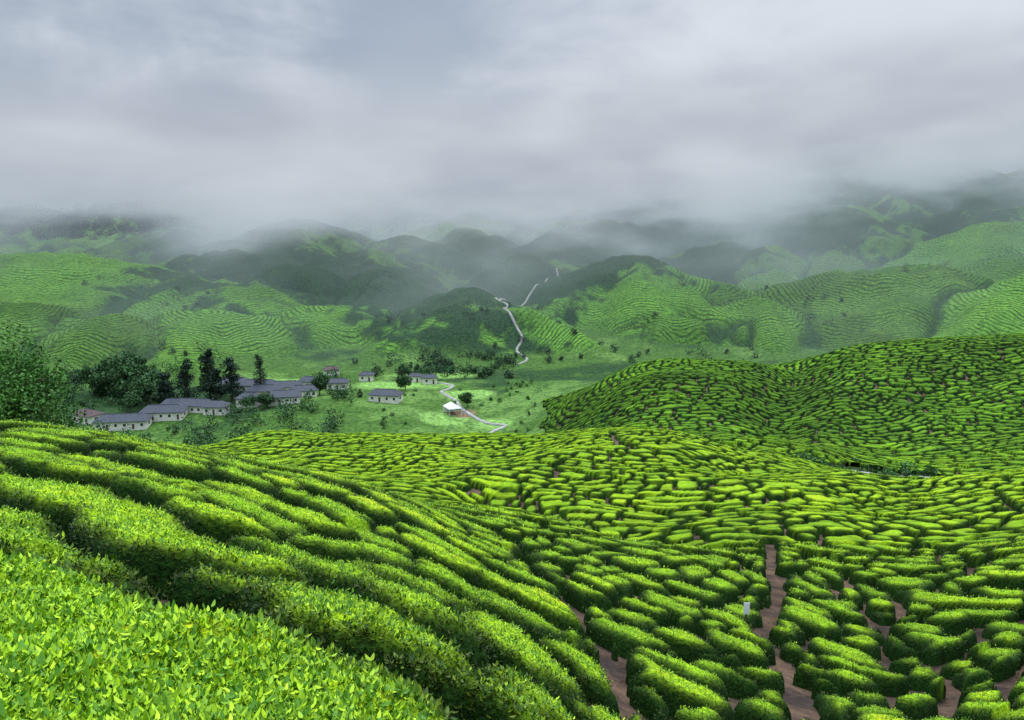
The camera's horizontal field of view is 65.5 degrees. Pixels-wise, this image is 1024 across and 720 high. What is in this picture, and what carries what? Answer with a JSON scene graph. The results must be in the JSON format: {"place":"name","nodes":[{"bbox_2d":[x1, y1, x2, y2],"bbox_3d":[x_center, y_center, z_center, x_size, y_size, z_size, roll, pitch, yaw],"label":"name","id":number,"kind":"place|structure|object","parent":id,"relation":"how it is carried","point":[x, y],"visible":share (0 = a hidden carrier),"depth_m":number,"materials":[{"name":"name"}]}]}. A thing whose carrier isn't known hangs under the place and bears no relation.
{"place":"outdoors","nodes":[
{"label":"outdoors","id":0,"kind":"place"},
{"bbox_2d":[437,382,506,432],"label":"valley road","id":1,"kind":"structure","parent":0,"point":[471,414],"depth_m":347.44,"materials":[{"name":"concrete"}]},
{"bbox_2d":[0,148,1023,719],"bbox_3d":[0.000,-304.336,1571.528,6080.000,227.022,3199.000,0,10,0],"label":"ground terrain","id":2,"kind":"structure","parent":0,"point":[298,280],"depth_m":647.78,"materials":[{"name":"green plant"}]},
{"bbox_2d":[0,349,55,422],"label":"broadleaf tree","id":3,"kind":"object","parent":2,"relation":"on","point":[26,382],"visible":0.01,"depth_m":127.18,"materials":[{"name":"green plant"}]},
{"bbox_2d":[0,322,91,429],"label":"broadleaf tree","id":4,"kind":"object","parent":2,"relation":"on","point":[21,396],"visible":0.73,"depth_m":117.45,"materials":[{"name":"green plant"}]},
{"bbox_2d":[72,414,101,424],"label":"walls","id":5,"kind":"structure","parent":2,"relation":"on","point":[88,419],"depth_m":328.48,"materials":[{"name":"white paint"}]},
{"bbox_2d":[72,409,104,417],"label":"roof","id":6,"kind":"structure","parent":5,"relation":"on","point":[93,413],"depth_m":329.67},
{"bbox_2d":[71,362,116,390],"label":"broadleaf tree","id":7,"kind":"object","parent":2,"relation":"on","point":[99,376],"visible":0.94,"depth_m":372.43,"materials":[{"name":"green plant"}]},
{"bbox_2d":[93,418,151,430],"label":"walls","id":8,"kind":"structure","parent":2,"relation":"on","point":[145,426],"depth_m":321.91,"materials":[{"name":"white paint"}]},
{"bbox_2d":[92,413,152,422],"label":"roof","id":9,"kind":"structure","parent":8,"relation":"on","point":[129,417],"depth_m":322.69,"materials":[{"name":"tile"}]},
{"bbox_2d":[114,420,149,426],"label":"windows","id":10,"kind":"structure","parent":8,"relation":"attached to","point":[141,424],"depth_m":322.15,"materials":[{"name":"black glass"}]},
{"bbox_2d":[100,351,147,389],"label":"broadleaf tree","id":11,"kind":"object","parent":2,"relation":"on","point":[133,360],"visible":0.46,"depth_m":380.20,"materials":[{"name":"green plant"}]},
{"bbox_2d":[0,198,250,239],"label":"distant forest","id":12,"kind":"object","parent":2,"relation":"on","point":[163,210],"visible":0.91,"depth_m":1099.92,"materials":[{"name":"grey plant"}]},
{"bbox_2d":[109,394,144,412],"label":"broadleaf tree","id":13,"kind":"object","parent":2,"relation":"on","point":[129,401],"visible":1,"depth_m":342.85,"materials":[{"name":"green plant"}]},
{"bbox_2d":[109,364,169,391],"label":"broadleaf tree","id":14,"kind":"object","parent":2,"relation":"on","point":[137,372],"visible":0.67,"depth_m":365.36,"materials":[{"name":"green plant"}]},
{"bbox_2d":[126,377,166,404],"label":"broadleaf tree","id":15,"kind":"object","parent":2,"relation":"on","point":[143,388],"visible":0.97,"depth_m":354.09,"materials":[{"name":"green plant"}]},
{"bbox_2d":[151,373,182,403],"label":"conifer tree","id":16,"kind":"object","parent":2,"relation":"on","point":[167,391],"visible":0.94,"depth_m":355.58,"materials":[{"name":"green plant"}]},
{"bbox_2d":[149,409,187,421],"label":"walls","id":17,"kind":"structure","parent":2,"relation":"on","point":[165,417],"depth_m":332.52,"materials":[{"name":"white paint"}]},
{"bbox_2d":[138,405,188,413],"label":"roof","id":18,"kind":"structure","parent":17,"relation":"on","point":[148,409],"depth_m":333.21,"materials":[{"name":"tile"}]},
{"bbox_2d":[170,358,201,397],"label":"conifer tree","id":19,"kind":"object","parent":2,"relation":"on","point":[184,377],"visible":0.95,"depth_m":358.02,"materials":[{"name":"green plant"}]},
{"bbox_2d":[17,353,362,446],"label":"valley woodland","id":20,"kind":"object","parent":2,"relation":"on","point":[98,394],"visible":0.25,"depth_m":338.07,"materials":[{"name":"green plant"}]},
{"bbox_2d":[188,407,202,412],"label":"walls","id":21,"kind":"structure","parent":2,"relation":"on","point":[195,410],"depth_m":341.74,"materials":[{"name":"white paint"}]},
{"bbox_2d":[177,398,209,406],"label":"roof","id":22,"kind":"structure","parent":21,"relation":"on","point":[188,402],"depth_m":343.10,"materials":[{"name":"tile"}]},
{"bbox_2d":[197,347,229,396],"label":"conifer tree","id":23,"kind":"object","parent":2,"relation":"on","point":[206,360],"visible":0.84,"depth_m":363.19,"materials":[{"name":"green plant"}]},
{"bbox_2d":[203,405,229,414],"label":"walls","id":24,"kind":"structure","parent":2,"relation":"on","point":[216,410],"depth_m":338.52,"materials":[{"name":"white paint"}]},
{"bbox_2d":[201,401,230,407],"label":"roof","id":25,"kind":"structure","parent":24,"relation":"on","point":[215,404],"depth_m":339.08,"materials":[{"name":"tile"}]},
{"bbox_2d":[203,368,232,399],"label":"conifer tree","id":26,"kind":"object","parent":2,"relation":"on","point":[215,378],"visible":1,"depth_m":358.36,"materials":[{"name":"green plant"}]},
{"bbox_2d":[217,357,245,400],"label":"conifer tree","id":27,"kind":"object","parent":2,"relation":"on","point":[232,376],"visible":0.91,"depth_m":363.64,"materials":[{"name":"green plant"}]},
{"bbox_2d":[239,394,254,408],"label":"broadleaf tree","id":28,"kind":"object","parent":2,"relation":"on","point":[247,400],"visible":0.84,"depth_m":348.39,"materials":[{"name":"green plant"}]},
{"bbox_2d":[236,399,262,407],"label":"walls","id":29,"kind":"structure","parent":2,"relation":"on","point":[258,404],"depth_m":355.71,"materials":[{"name":"white paint"}]},
{"bbox_2d":[234,393,258,399],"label":"roof","id":30,"kind":"structure","parent":29,"relation":"on","point":[240,397],"depth_m":356.63,"materials":[{"name":"tile"}]},
{"bbox_2d":[252,354,267,384],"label":"conifer tree","id":31,"kind":"object","parent":2,"relation":"on","point":[258,362],"visible":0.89,"depth_m":371.67,"materials":[{"name":"green plant"}]},
{"bbox_2d":[254,391,277,408],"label":"broadleaf tree","id":32,"kind":"object","parent":2,"relation":"on","point":[265,398],"visible":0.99,"depth_m":349.82,"materials":[{"name":"green plant"}]},
{"bbox_2d":[267,397,300,406],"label":"walls","id":33,"kind":"structure","parent":2,"relation":"on","point":[289,401],"depth_m":355.88,"materials":[{"name":"white paint"}]},
{"bbox_2d":[268,390,301,397],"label":"roof","id":34,"kind":"structure","parent":33,"relation":"on","point":[284,393],"depth_m":356.87,"materials":[{"name":"tile"}]},
{"bbox_2d":[301,391,316,396],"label":"walls","id":35,"kind":"structure","parent":2,"relation":"on","point":[310,393],"depth_m":371.81,"materials":[{"name":"white paint"}]},
{"bbox_2d":[289,385,317,391],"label":"roof","id":36,"kind":"structure","parent":35,"relation":"on","point":[301,388],"depth_m":372.11,"materials":[{"name":"tile"}]},
{"bbox_2d":[309,372,329,394],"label":"broadleaf tree","id":37,"kind":"object","parent":2,"relation":"on","point":[320,381],"visible":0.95,"depth_m":377.70,"materials":[{"name":"green plant"}]},
{"bbox_2d":[323,370,339,375],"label":"walls","id":38,"kind":"structure","parent":2,"relation":"on","point":[330,373],"depth_m":429.63,"materials":[{"name":"white paint"}]},
{"bbox_2d":[322,366,340,370],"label":"roof","id":39,"kind":"structure","parent":38,"relation":"on","point":[327,368],"depth_m":429.54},
{"bbox_2d":[327,383,348,389],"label":"walls","id":40,"kind":"structure","parent":2,"relation":"on","point":[334,385],"depth_m":390.21,"materials":[{"name":"white paint"}]},
{"bbox_2d":[328,378,349,383],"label":"roof","id":41,"kind":"structure","parent":40,"relation":"on","point":[337,380],"depth_m":390.87,"materials":[{"name":"tile"}]},
{"bbox_2d":[359,376,373,380],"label":"walls","id":42,"kind":"structure","parent":2,"relation":"on","point":[365,378],"depth_m":413.45,"materials":[{"name":"white paint"}]},
{"bbox_2d":[358,371,374,375],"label":"roof","id":43,"kind":"structure","parent":42,"relation":"on","point":[370,373],"depth_m":413.92,"materials":[{"name":"tile"}]},
{"bbox_2d":[368,394,402,403],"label":"walls","id":44,"kind":"structure","parent":2,"relation":"on","point":[397,400],"depth_m":362.15,"materials":[{"name":"white paint"}]},
{"bbox_2d":[367,389,403,396],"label":"roof","id":45,"kind":"structure","parent":44,"relation":"on","point":[384,392],"depth_m":362.90,"materials":[{"name":"tile"}]},
{"bbox_2d":[395,374,412,389],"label":"broadleaf tree","id":46,"kind":"object","parent":2,"relation":"on","point":[402,381],"visible":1,"depth_m":384.91,"materials":[{"name":"green plant"}]},
{"bbox_2d":[409,377,421,381],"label":"walls","id":47,"kind":"structure","parent":2,"relation":"on","point":[414,379],"depth_m":409.73,"materials":[{"name":"white paint"}]},
{"bbox_2d":[408,373,422,376],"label":"roof","id":48,"kind":"structure","parent":47,"relation":"on","point":[415,375],"depth_m":409.82,"materials":[{"name":"tile"}]},
{"bbox_2d":[422,378,436,383],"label":"walls","id":49,"kind":"structure","parent":2,"relation":"on","point":[430,381],"depth_m":403.60,"materials":[{"name":"white paint"}]},
{"bbox_2d":[421,374,437,378],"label":"roof","id":50,"kind":"structure","parent":49,"relation":"on","point":[427,376],"depth_m":403.86,"materials":[{"name":"tile"}]},
{"bbox_2d":[443,402,460,416],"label":"marquee tent","id":51,"kind":"object","parent":2,"relation":"on","point":[449,407],"visible":1,"depth_m":345.80,"materials":[{"name":"fabric"}]},
{"bbox_2d":[458,392,474,406],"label":"broadleaf tree","id":52,"kind":"object","parent":2,"relation":"on","point":[465,397],"visible":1,"depth_m":354.84,"materials":[{"name":"green plant"}]},
{"bbox_2d":[9,264,950,383],"bbox_3d":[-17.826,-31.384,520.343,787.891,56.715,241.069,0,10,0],"label":"hillside woodland","id":53,"kind":"object","parent":2,"relation":"on","point":[498,362],"visible":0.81,"depth_m":462.44,"materials":[{"name":"green plant"}]},
{"bbox_2d":[0,417,1023,719],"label":"tea bushes","id":54,"kind":"object","parent":2,"relation":"on","point":[292,575],"visible":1,"depth_m":21.65,"materials":[{"name":"green plant"}]},
{"bbox_2d":[281,333,1023,476],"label":"tea bush hillside","id":55,"kind":"structure","parent":2,"relation":"on","point":[872,440],"depth_m":248.85,"materials":[{"name":"green plant"}]},
{"bbox_2d":[380,378,938,476],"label":"shrubs","id":56,"kind":"object","parent":2,"relation":"on","point":[905,471],"visible":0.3,"depth_m":172.07,"materials":[{"name":"green plant"}]},
{"bbox_2d":[743,603,749,622],"bbox_3d":[8.700,9.552,29.593,0.220,1.150,0.090,0,10,0],"label":"field sign","id":57,"kind":"object","parent":2,"relation":"on","point":[746,610],"visible":0.82,"depth_m":29.49,"materials":[{"name":"white metal"}]},
{"bbox_2d":[855,470,930,477],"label":"farm track","id":58,"kind":"structure","parent":2,"relation":"on","point":[894,475],"depth_m":167.91,"materials":[{"name":"brown soil"}]},
{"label":"walls","id":59,"kind":"object","parent":2,"relation":"on","visible":0},
{"bbox_2d":[217,377,248,384],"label":"roof","id":60,"kind":"structure","parent":59,"relation":"on","point":[243,379],"depth_m":389.79,"materials":[{"name":"tile"}]},
{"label":"walls","id":61,"kind":"object","parent":2,"relation":"on","visible":0},
{"bbox_2d":[239,379,275,385],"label":"roof","id":62,"kind":"structure","parent":61,"relation":"on","point":[248,382],"depth_m":386.74,"materials":[{"name":"tile"}]},
{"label":"walls","id":63,"kind":"object","parent":2,"relation":"on","visible":0},
{"bbox_2d":[271,380,303,387],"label":"roof","id":64,"kind":"structure","parent":63,"relation":"on","point":[286,384],"depth_m":383.96,"materials":[{"name":"tile"}]},
{"bbox_2d":[0,0,1023,184],"label":"sky","id":65,"kind":"structure","parent":0,"point":[131,92],"materials":[{"name":"grey"}]},
{"bbox_2d":[494,268,557,364],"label":"valley road","id":66,"kind":"structure","parent":0,"point":[516,326],"depth_m":519.16,"materials":[{"name":"concrete"}]},
{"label":"walls","id":67,"kind":"object","parent":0,"visible":0},
{"bbox_2d":[297,376,314,381],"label":"roof","id":68,"kind":"structure","parent":67,"relation":"on","point":[305,378],"depth_m":394.12,"materials":[{"name":"tile"}]},
{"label":"walls","id":69,"kind":"object","parent":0,"visible":0},
{"bbox_2d":[245,385,282,391],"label":"roof","id":70,"kind":"structure","parent":69,"relation":"on","point":[260,388],"depth_m":369.29,"materials":[{"name":"tile"}]},
{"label":"walls","id":71,"kind":"object","parent":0,"visible":0},
{"bbox_2d":[161,398,183,403],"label":"roof","id":72,"kind":"structure","parent":71,"relation":"on","point":[172,401],"depth_m":349.64,"materials":[{"name":"tile"}]}
]}

